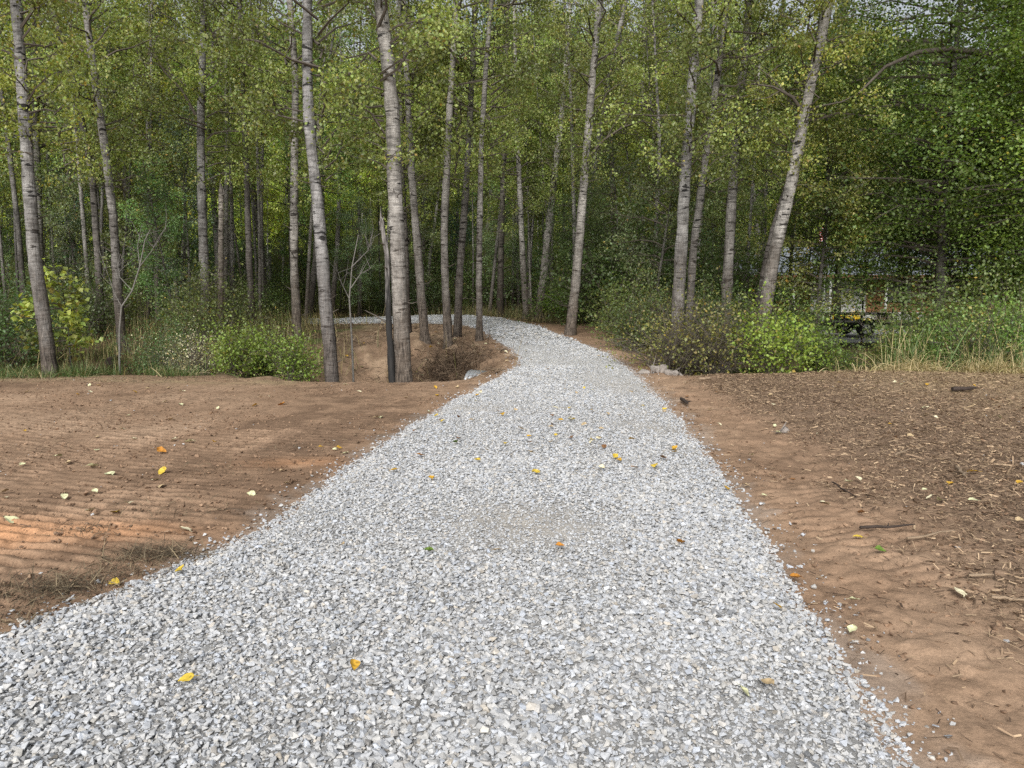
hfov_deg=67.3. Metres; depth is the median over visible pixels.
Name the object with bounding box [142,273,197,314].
forest shrub
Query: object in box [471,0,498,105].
conifer tree
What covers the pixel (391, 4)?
forest tree
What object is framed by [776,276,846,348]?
leafy shrub
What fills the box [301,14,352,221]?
forest tree
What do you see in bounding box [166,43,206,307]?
forest tree
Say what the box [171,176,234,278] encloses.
hillside tree
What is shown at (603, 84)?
forest tree
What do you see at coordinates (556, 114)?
forest tree
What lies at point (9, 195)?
forest tree
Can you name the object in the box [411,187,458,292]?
young tree
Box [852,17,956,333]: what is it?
young tree
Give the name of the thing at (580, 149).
forest tree
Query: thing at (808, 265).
young tree
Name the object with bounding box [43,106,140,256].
hillside tree
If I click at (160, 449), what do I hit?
fallen leaf
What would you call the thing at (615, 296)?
shrub
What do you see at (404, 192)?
poplar tree
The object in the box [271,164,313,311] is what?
young tree
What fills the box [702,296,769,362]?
forest shrub
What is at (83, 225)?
forest tree
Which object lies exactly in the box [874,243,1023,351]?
leafy shrub
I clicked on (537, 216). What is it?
forest tree
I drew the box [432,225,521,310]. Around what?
forest shrub
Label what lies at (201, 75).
poplar tree
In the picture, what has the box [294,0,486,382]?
poplar tree
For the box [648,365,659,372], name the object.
rock
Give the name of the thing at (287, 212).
forest tree
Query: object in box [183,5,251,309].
forest tree
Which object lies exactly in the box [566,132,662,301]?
young tree
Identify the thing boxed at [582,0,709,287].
forest tree
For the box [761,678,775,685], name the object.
fallen leaf
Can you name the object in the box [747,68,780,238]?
forest tree
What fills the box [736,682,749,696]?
fallen leaf
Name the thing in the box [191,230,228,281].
young tree
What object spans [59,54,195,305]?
young tree
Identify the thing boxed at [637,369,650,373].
rock
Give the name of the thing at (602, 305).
forest shrub
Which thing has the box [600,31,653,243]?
conifer tree
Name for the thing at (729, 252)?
poplar tree
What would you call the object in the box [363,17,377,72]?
conifer tree
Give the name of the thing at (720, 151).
forest tree
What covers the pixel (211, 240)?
young tree
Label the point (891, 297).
window
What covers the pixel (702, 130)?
forest tree
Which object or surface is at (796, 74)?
conifer tree
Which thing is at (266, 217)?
forest tree
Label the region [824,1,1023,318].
maple tree
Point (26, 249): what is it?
young tree
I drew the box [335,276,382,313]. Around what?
forest shrub
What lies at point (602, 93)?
forest tree
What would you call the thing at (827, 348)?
leafy shrub
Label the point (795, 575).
fallen leaf
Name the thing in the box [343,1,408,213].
forest tree
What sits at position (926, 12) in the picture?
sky
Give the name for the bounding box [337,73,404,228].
hillside tree
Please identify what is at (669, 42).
forest tree
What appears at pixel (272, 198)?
forest tree
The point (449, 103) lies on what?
poplar tree
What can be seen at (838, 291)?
poplar tree
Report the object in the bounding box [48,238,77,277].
conifer tree
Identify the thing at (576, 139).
forest tree
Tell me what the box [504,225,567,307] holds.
forest shrub
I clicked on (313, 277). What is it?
forest tree
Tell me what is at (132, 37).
poplar tree
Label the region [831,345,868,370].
leafy shrub
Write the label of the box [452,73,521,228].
hillside tree
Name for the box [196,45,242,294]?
forest tree
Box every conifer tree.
[13,10,110,279]
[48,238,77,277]
[117,173,200,286]
[125,0,214,269]
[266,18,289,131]
[313,0,379,213]
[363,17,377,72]
[419,66,474,233]
[464,8,471,108]
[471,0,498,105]
[473,0,540,211]
[555,46,618,263]
[558,12,588,123]
[568,0,676,265]
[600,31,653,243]
[601,0,636,157]
[647,0,720,275]
[712,1,766,251]
[769,3,789,86]
[789,52,807,94]
[816,25,897,246]
[824,0,858,78]
[872,23,904,175]
[886,78,922,217]
[907,54,938,179]
[935,14,967,159]
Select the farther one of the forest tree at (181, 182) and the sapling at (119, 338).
the forest tree at (181, 182)
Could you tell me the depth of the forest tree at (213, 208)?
28.53 m
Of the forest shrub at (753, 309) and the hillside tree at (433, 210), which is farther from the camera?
the hillside tree at (433, 210)
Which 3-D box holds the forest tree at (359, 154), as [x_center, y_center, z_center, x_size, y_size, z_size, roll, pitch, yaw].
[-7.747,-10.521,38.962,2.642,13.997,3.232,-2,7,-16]
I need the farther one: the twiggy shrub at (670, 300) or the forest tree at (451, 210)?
the forest tree at (451, 210)
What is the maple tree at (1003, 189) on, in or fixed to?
on the ground at (972, 656)
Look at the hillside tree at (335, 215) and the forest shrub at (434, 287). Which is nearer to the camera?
the forest shrub at (434, 287)
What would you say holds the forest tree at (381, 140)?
on the ground at (972, 656)
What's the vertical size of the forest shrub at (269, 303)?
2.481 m
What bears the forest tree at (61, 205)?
on the ground at (972, 656)
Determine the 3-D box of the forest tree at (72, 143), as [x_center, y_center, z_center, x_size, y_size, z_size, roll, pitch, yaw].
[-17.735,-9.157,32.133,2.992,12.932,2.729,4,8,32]
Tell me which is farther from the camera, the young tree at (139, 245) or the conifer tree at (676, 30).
the conifer tree at (676, 30)
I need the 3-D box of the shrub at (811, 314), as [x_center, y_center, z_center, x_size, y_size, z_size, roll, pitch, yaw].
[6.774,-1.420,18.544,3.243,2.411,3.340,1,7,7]
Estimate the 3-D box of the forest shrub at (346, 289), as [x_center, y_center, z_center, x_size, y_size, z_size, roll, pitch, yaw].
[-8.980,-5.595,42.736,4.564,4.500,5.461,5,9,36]
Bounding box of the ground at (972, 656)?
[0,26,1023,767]
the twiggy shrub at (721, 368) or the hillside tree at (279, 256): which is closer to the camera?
the twiggy shrub at (721, 368)
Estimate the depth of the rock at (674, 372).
14.23 m
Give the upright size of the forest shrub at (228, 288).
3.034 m
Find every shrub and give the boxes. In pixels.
[0,246,142,344]
[0,253,75,368]
[0,260,61,314]
[0,281,32,335]
[2,275,105,363]
[26,279,75,323]
[28,247,165,330]
[93,262,144,311]
[96,304,220,374]
[105,279,158,324]
[129,316,247,373]
[133,256,286,357]
[139,246,274,338]
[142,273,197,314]
[180,262,272,313]
[224,303,320,359]
[228,269,301,325]
[237,249,305,309]
[266,244,345,313]
[267,275,290,310]
[310,257,381,309]
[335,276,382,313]
[337,258,384,307]
[346,261,410,313]
[351,257,441,311]
[362,255,453,313]
[364,254,463,314]
[364,277,391,310]
[428,271,473,311]
[430,250,514,308]
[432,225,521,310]
[449,223,568,308]
[470,243,547,309]
[495,187,699,327]
[503,225,661,324]
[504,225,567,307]
[506,252,581,308]
[519,248,598,305]
[530,273,567,317]
[551,251,610,323]
[563,176,758,327]
[574,255,668,339]
[578,269,687,353]
[578,274,632,335]
[580,197,819,326]
[589,269,776,375]
[609,268,706,347]
[630,266,799,373]
[645,263,755,348]
[656,262,751,327]
[694,275,811,363]
[701,214,828,331]
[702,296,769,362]
[726,281,846,373]
[736,293,783,338]
[738,274,863,359]
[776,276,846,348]
[780,309,866,372]
[826,244,1016,365]
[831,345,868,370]
[850,327,907,368]
[863,304,943,365]
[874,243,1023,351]
[900,308,996,370]
[907,285,1023,369]
[920,258,1023,362]
[953,284,1023,365]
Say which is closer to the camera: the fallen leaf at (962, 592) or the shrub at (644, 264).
the fallen leaf at (962, 592)
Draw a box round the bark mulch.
[643,368,1023,767]
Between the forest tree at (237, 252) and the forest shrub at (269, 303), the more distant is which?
the forest tree at (237, 252)
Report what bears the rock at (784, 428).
on the ground at (972, 656)
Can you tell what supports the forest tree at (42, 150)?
on the ground at (972, 656)
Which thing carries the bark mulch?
on the ground at (972, 656)
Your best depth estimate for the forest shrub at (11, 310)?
20.75 m
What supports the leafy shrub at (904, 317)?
on the ground at (972, 656)
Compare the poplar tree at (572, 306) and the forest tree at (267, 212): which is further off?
the forest tree at (267, 212)
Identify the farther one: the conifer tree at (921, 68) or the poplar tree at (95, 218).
the conifer tree at (921, 68)
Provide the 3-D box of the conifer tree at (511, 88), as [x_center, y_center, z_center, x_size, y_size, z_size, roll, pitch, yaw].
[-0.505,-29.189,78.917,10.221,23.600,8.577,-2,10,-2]
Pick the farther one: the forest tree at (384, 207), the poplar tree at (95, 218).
the forest tree at (384, 207)
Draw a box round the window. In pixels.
[887,283,910,301]
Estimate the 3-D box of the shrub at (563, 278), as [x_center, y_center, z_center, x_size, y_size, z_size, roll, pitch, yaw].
[2.703,-3.444,24.183,6.416,5.624,6.831,-5,8,-33]
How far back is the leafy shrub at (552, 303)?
29.66 m
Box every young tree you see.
[0,181,26,285]
[0,184,26,292]
[2,204,61,293]
[6,166,86,281]
[41,128,127,290]
[42,172,103,295]
[46,180,110,292]
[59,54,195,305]
[59,144,162,310]
[92,222,137,281]
[116,156,197,326]
[117,98,222,324]
[120,202,163,286]
[159,211,197,292]
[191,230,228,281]
[197,215,237,285]
[222,182,279,293]
[228,222,257,292]
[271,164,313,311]
[276,212,312,306]
[298,189,338,274]
[306,205,357,299]
[326,206,357,313]
[328,195,383,316]
[345,207,384,310]
[388,170,449,297]
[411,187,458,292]
[411,204,456,308]
[435,189,485,309]
[470,189,537,304]
[514,218,560,304]
[534,154,626,289]
[536,149,630,321]
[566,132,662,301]
[587,90,727,328]
[601,149,688,281]
[660,134,767,297]
[668,149,737,295]
[736,58,855,318]
[738,48,909,350]
[766,98,858,307]
[792,0,916,338]
[840,87,917,345]
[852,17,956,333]
[860,81,968,337]
[914,128,1018,324]
[947,106,1023,316]
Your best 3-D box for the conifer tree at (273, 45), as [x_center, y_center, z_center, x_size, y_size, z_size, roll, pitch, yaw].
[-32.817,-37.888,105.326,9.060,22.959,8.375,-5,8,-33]
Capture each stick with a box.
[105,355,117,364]
[680,397,690,404]
[698,377,711,379]
[832,481,856,496]
[859,522,914,528]
[895,449,909,454]
[906,529,954,538]
[951,386,976,390]
[955,465,969,477]
[968,573,993,576]
[991,595,1023,600]
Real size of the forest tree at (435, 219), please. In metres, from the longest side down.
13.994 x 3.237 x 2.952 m
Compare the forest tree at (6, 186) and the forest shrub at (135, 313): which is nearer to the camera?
the forest shrub at (135, 313)
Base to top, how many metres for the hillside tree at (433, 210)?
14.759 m
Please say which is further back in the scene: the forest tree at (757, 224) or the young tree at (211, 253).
the young tree at (211, 253)
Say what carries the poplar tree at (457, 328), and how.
on the ground at (972, 656)
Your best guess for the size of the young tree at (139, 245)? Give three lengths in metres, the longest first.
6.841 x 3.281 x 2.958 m
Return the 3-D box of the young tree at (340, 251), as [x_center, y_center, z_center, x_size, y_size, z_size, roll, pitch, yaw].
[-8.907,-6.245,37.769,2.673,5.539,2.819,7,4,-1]
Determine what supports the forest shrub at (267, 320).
on the ground at (972, 656)
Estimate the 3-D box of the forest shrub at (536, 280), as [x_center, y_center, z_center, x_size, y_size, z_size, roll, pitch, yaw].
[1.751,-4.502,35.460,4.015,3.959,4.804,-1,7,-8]
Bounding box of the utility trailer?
[792,304,921,337]
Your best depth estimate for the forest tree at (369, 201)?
48.95 m
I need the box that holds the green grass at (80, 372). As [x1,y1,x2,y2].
[0,355,237,379]
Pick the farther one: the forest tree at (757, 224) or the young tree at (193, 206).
the forest tree at (757, 224)
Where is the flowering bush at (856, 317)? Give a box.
[845,309,869,320]
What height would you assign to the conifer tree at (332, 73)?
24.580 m
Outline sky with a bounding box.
[2,0,1010,66]
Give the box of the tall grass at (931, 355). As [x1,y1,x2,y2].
[857,314,1023,371]
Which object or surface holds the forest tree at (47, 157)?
on the ground at (972, 656)
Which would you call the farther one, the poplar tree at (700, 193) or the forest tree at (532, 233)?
the forest tree at (532, 233)
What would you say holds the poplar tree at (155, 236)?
on the ground at (972, 656)
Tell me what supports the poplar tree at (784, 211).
on the ground at (972, 656)
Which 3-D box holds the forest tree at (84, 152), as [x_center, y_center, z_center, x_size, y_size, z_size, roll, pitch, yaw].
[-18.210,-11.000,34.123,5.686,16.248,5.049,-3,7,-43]
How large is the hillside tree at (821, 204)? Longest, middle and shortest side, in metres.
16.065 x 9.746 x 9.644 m
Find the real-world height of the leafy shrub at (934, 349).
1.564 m
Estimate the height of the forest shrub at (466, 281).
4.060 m
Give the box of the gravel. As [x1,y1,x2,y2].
[0,314,955,767]
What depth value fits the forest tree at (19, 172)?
41.12 m
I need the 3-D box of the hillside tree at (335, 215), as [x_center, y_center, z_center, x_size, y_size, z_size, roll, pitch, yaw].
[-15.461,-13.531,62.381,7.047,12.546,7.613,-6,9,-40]
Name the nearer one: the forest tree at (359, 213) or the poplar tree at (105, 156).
the poplar tree at (105, 156)
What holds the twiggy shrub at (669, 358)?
on the ground at (972, 656)
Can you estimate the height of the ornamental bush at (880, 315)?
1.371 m
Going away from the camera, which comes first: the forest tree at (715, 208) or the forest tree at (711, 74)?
the forest tree at (711, 74)
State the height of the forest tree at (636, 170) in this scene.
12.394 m
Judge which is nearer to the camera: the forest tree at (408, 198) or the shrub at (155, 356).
the shrub at (155, 356)
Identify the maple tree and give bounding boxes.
[745,0,1023,342]
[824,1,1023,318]
[858,0,1023,364]
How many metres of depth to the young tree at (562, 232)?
26.24 m
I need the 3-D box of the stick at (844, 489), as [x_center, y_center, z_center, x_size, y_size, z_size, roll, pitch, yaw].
[2.592,0.811,5.966,0.077,0.022,0.448,0,7,0]
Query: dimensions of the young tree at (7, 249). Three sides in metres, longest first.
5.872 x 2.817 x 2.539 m
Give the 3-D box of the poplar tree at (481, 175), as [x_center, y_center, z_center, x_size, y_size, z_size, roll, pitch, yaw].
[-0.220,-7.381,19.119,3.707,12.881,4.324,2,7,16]
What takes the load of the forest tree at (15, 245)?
on the ground at (972, 656)
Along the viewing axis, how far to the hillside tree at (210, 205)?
57.56 m
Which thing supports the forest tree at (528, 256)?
on the ground at (972, 656)
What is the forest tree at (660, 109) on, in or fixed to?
on the ground at (972, 656)
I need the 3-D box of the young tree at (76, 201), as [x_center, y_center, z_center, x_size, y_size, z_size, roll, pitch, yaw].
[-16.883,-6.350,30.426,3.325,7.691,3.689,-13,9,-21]
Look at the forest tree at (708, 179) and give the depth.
37.33 m
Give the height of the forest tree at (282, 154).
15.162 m
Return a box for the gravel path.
[0,317,892,767]
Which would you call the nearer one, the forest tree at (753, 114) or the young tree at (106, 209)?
the young tree at (106, 209)
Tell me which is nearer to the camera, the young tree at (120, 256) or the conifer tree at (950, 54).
the young tree at (120, 256)
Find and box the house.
[717,240,1022,314]
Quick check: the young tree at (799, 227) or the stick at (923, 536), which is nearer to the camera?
the stick at (923, 536)
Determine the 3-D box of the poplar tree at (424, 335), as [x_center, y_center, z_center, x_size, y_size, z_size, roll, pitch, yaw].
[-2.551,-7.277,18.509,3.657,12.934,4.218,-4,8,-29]
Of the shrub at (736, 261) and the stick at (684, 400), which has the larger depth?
the shrub at (736, 261)
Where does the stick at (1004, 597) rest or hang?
on the bark mulch
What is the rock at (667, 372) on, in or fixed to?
on the ground at (972, 656)
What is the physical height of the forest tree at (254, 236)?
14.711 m
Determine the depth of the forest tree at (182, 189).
41.91 m
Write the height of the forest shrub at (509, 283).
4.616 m
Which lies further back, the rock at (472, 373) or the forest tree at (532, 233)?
the forest tree at (532, 233)
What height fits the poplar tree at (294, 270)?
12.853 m
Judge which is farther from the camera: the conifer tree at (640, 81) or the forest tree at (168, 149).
the conifer tree at (640, 81)
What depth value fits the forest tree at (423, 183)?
35.83 m
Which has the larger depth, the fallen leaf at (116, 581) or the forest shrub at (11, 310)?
the forest shrub at (11, 310)
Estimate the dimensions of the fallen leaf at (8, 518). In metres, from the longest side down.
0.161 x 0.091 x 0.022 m
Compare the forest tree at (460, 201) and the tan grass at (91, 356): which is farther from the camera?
the forest tree at (460, 201)
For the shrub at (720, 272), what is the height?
5.106 m
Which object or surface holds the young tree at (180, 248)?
on the ground at (972, 656)
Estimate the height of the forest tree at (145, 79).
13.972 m
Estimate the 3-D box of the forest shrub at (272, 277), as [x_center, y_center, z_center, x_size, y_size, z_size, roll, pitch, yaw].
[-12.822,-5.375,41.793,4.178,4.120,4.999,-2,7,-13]
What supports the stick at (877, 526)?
on the bark mulch
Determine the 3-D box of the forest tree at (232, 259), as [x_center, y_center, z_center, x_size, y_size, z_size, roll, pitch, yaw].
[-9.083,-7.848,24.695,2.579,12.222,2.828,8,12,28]
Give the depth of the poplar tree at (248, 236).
21.23 m
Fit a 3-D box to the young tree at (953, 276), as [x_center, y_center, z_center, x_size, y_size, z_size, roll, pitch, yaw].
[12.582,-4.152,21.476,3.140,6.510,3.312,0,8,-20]
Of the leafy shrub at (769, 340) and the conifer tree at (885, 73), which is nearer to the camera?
the leafy shrub at (769, 340)
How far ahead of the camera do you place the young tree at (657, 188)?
20.62 m
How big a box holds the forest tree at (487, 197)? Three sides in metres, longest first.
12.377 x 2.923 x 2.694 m
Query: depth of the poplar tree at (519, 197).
29.48 m
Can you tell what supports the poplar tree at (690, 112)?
on the ground at (972, 656)
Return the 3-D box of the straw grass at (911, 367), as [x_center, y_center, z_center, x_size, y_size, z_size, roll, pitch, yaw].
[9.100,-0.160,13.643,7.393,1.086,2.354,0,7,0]
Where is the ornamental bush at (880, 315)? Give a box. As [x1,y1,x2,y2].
[872,305,888,320]
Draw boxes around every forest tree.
[0,0,43,321]
[0,0,55,324]
[0,0,126,324]
[0,6,47,303]
[0,13,49,317]
[0,40,57,239]
[0,99,53,278]
[0,101,22,236]
[2,14,55,205]
[5,5,69,287]
[12,46,65,218]
[26,0,139,315]
[29,0,102,298]
[39,0,188,318]
[39,99,59,277]
[41,1,140,298]
[41,113,71,274]
[45,3,132,319]
[45,6,117,216]
[46,101,87,274]
[48,0,151,264]
[64,0,160,254]
[78,0,198,327]
[100,0,193,315]
[109,1,172,263]
[117,12,145,299]
[123,0,219,314]
[125,12,186,307]
[133,2,196,295]
[157,16,194,281]
[160,0,283,304]
[166,26,194,306]
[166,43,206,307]
[167,89,194,257]
[173,61,208,221]
[181,0,280,313]
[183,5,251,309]
[184,1,247,312]
[186,0,326,302]
[187,0,280,316]
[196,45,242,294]
[206,72,272,305]
[210,0,285,304]
[214,0,301,323]
[218,0,301,321]
[237,117,277,307]
[238,16,336,286]
[259,0,374,317]
[263,137,285,300]
[266,45,305,295]
[268,15,329,280]
[273,0,372,325]
[274,2,405,315]
[274,51,330,271]
[275,51,327,303]
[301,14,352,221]
[314,18,355,303]
[324,104,366,310]
[331,1,383,314]
[335,38,376,263]
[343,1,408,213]
[343,51,386,308]
[348,100,385,240]
[352,0,423,315]
[352,1,434,198]
[353,93,381,302]
[354,63,387,312]
[355,0,427,196]
[359,56,449,308]
[375,122,415,280]
[378,0,476,274]
[415,80,484,277]
[416,17,477,297]
[416,124,459,244]
[418,53,487,280]
[436,20,500,309]
[458,52,511,308]
[461,72,493,307]
[469,140,509,243]
[471,51,552,310]
[479,0,548,313]
[488,15,540,310]
[493,0,550,314]
[499,0,575,313]
[516,0,568,311]
[518,23,568,305]
[523,91,547,274]
[528,0,587,292]
[533,0,619,290]
[542,7,594,288]
[557,0,664,277]
[557,1,647,240]
[558,53,604,212]
[564,42,615,253]
[572,0,665,258]
[574,5,665,264]
[578,0,715,284]
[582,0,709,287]
[606,0,683,274]
[613,13,709,269]
[618,35,663,225]
[618,65,664,250]
[621,0,673,243]
[624,0,700,258]
[660,0,790,294]
[662,0,756,279]
[666,1,734,279]
[674,5,721,242]
[691,69,726,239]
[691,75,713,239]
[697,0,797,300]
[700,84,752,268]
[708,4,799,273]
[710,23,785,226]
[717,82,780,288]
[722,0,840,268]
[722,53,803,275]
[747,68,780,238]
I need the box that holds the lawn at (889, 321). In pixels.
[781,316,1023,329]
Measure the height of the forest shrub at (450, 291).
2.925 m
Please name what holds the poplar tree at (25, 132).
on the ground at (972, 656)
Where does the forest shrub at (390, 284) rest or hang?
on the ground at (972, 656)
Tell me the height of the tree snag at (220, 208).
4.254 m
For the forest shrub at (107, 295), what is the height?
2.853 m
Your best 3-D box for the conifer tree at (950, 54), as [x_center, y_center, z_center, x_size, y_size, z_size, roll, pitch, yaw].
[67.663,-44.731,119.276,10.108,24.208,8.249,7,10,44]
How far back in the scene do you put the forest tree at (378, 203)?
36.95 m
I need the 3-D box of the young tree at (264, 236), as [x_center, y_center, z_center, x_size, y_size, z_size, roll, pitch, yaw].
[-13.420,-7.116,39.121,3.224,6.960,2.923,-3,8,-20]
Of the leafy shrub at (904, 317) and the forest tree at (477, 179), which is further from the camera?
the forest tree at (477, 179)
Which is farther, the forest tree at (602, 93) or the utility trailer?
the forest tree at (602, 93)
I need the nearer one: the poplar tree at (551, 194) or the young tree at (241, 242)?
the poplar tree at (551, 194)
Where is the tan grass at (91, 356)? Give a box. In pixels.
[1,300,524,382]
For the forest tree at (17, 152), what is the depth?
37.99 m
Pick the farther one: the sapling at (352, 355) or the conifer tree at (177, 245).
the conifer tree at (177, 245)
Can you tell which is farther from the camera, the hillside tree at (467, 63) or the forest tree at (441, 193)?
the hillside tree at (467, 63)
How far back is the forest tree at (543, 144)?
29.44 m
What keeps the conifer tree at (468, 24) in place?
on the ground at (972, 656)
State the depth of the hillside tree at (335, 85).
77.90 m
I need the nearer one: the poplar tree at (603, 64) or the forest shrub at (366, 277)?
the poplar tree at (603, 64)
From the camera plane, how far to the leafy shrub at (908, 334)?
15.55 m
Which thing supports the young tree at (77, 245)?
on the ground at (972, 656)
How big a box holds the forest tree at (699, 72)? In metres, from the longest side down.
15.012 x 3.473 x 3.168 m
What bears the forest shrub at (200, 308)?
on the ground at (972, 656)
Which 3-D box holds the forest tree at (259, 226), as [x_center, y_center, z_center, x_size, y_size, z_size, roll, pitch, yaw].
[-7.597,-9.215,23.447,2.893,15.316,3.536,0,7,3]
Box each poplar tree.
[0,0,108,374]
[0,0,132,335]
[0,0,177,351]
[88,0,222,322]
[101,0,219,320]
[102,0,277,334]
[149,0,302,331]
[171,0,430,382]
[198,0,354,337]
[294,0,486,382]
[315,0,487,343]
[348,0,493,332]
[388,0,560,348]
[395,0,558,337]
[420,0,585,340]
[441,0,556,316]
[458,0,568,318]
[488,0,582,276]
[507,0,617,318]
[527,0,660,335]
[540,0,690,321]
[585,0,761,363]
[641,0,817,353]
[662,0,827,326]
[711,0,910,321]
[743,0,899,360]
[776,102,822,246]
[778,0,915,332]
[884,91,949,235]
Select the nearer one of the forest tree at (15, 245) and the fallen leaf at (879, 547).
the fallen leaf at (879, 547)
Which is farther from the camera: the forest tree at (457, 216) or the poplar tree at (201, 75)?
the forest tree at (457, 216)
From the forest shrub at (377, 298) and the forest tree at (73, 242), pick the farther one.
the forest shrub at (377, 298)
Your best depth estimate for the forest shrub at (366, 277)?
45.14 m
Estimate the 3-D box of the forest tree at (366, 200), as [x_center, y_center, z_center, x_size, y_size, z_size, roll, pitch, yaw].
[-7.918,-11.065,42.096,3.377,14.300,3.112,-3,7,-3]
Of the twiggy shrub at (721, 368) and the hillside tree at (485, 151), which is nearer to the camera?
the twiggy shrub at (721, 368)
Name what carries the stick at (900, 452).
on the bark mulch
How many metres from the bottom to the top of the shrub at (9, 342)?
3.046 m
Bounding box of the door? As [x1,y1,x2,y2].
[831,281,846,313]
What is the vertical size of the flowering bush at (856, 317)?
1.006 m
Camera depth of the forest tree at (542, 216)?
32.99 m
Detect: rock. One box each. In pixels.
[464,370,485,378]
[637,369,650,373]
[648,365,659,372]
[650,357,655,373]
[658,364,666,372]
[664,368,679,374]
[669,364,688,375]
[771,421,788,433]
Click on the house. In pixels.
(851, 290)
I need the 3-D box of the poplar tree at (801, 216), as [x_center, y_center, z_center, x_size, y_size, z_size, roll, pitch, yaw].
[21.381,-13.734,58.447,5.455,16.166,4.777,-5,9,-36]
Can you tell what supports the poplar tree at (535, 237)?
on the ground at (972, 656)
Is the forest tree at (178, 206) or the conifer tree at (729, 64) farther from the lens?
the conifer tree at (729, 64)
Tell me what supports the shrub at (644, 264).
on the ground at (972, 656)
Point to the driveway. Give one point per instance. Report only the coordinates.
(849, 336)
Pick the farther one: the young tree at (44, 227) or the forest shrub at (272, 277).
the forest shrub at (272, 277)
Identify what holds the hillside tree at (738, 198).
on the ground at (972, 656)
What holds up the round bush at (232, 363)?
on the ground at (972, 656)
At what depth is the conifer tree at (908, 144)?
78.76 m
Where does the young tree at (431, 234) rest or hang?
on the ground at (972, 656)
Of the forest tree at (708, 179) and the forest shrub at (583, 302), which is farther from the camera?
the forest tree at (708, 179)
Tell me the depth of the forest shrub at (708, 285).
20.34 m
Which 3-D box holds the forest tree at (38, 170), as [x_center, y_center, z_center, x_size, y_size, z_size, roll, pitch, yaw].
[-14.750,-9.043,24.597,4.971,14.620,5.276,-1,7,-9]
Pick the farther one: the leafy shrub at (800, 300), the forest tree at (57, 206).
the forest tree at (57, 206)
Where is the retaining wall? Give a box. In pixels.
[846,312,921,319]
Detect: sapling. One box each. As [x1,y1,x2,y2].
[99,215,167,372]
[329,220,387,381]
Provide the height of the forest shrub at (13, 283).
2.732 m
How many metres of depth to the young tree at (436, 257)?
38.85 m
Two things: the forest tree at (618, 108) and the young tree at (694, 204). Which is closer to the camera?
the young tree at (694, 204)
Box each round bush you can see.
[187,303,278,376]
[233,319,294,376]
[253,323,323,380]
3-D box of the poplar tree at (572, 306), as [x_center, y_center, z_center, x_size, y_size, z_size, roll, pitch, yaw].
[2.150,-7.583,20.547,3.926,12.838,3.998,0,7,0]
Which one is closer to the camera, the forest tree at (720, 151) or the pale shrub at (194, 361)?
the pale shrub at (194, 361)
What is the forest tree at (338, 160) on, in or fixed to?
on the ground at (972, 656)
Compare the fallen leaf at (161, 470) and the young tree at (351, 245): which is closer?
the fallen leaf at (161, 470)
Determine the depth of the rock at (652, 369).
14.34 m
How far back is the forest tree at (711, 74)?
26.57 m
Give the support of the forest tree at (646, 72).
on the ground at (972, 656)
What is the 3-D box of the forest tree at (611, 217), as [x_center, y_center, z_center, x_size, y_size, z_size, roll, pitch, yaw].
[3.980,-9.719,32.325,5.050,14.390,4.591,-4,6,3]
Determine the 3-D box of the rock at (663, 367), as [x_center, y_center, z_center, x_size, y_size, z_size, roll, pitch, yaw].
[2.825,-0.271,14.552,0.258,0.217,0.162,4,8,27]
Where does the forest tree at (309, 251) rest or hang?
on the ground at (972, 656)
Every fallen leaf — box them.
[3,516,17,522]
[109,577,119,583]
[157,446,166,451]
[158,464,166,475]
[178,672,197,681]
[247,490,254,495]
[350,658,359,669]
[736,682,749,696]
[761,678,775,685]
[789,573,804,578]
[847,624,856,632]
[871,545,885,551]
[954,587,966,596]
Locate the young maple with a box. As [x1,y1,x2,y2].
[9,258,103,370]
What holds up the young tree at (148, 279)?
on the ground at (972, 656)
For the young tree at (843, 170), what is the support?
on the ground at (972, 656)
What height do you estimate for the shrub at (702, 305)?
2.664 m
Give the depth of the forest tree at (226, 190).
23.39 m
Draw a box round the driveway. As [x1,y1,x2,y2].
[812,329,1018,342]
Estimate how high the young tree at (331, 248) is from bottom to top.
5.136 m
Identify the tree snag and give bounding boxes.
[206,180,225,338]
[365,208,394,382]
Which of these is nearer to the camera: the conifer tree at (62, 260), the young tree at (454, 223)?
the young tree at (454, 223)
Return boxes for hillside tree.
[0,166,82,275]
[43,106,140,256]
[167,69,284,277]
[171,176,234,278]
[191,90,336,288]
[275,183,282,258]
[283,155,363,263]
[318,44,379,175]
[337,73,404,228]
[365,107,414,213]
[383,125,474,281]
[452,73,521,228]
[454,39,478,107]
[464,27,518,115]
[531,120,606,256]
[692,152,777,252]
[766,70,840,245]
[786,107,889,246]
[888,59,944,146]
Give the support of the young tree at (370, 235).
on the ground at (972, 656)
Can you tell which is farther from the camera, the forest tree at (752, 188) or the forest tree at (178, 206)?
the forest tree at (178, 206)
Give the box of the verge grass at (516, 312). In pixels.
[340,300,593,323]
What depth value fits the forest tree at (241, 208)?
43.08 m
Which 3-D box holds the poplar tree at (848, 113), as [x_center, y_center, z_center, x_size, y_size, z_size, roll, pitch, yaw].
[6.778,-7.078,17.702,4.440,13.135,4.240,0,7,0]
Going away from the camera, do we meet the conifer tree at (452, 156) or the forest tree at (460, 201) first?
the forest tree at (460, 201)
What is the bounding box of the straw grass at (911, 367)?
[818,347,1023,374]
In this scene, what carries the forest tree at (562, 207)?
on the ground at (972, 656)
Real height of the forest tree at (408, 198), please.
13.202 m
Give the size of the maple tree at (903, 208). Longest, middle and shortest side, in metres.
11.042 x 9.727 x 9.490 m
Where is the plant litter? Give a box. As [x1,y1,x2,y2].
[0,309,587,633]

